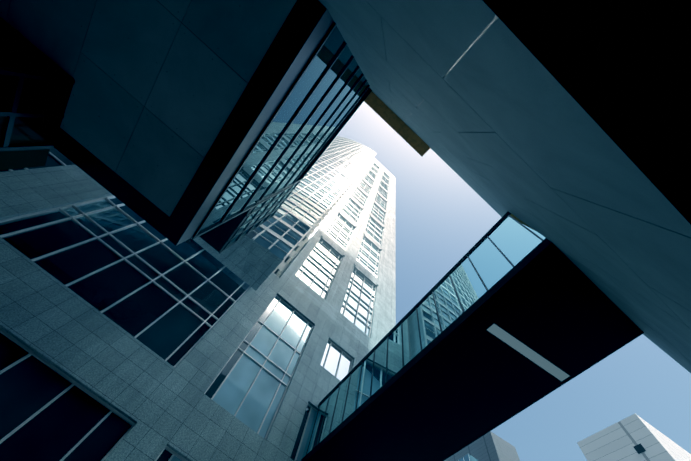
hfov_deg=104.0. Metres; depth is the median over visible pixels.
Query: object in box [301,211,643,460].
sky bridge
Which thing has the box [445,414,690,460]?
distant buildings
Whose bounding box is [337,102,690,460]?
sky
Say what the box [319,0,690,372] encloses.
back building
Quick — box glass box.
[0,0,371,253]
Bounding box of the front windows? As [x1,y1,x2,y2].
[0,148,389,460]
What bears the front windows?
attached to the building at (158, 401)
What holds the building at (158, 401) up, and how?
on the ground
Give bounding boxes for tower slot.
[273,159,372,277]
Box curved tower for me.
[191,136,376,290]
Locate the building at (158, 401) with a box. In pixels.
[0,158,395,460]
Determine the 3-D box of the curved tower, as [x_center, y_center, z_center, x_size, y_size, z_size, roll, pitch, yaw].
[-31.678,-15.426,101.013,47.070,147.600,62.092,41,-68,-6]

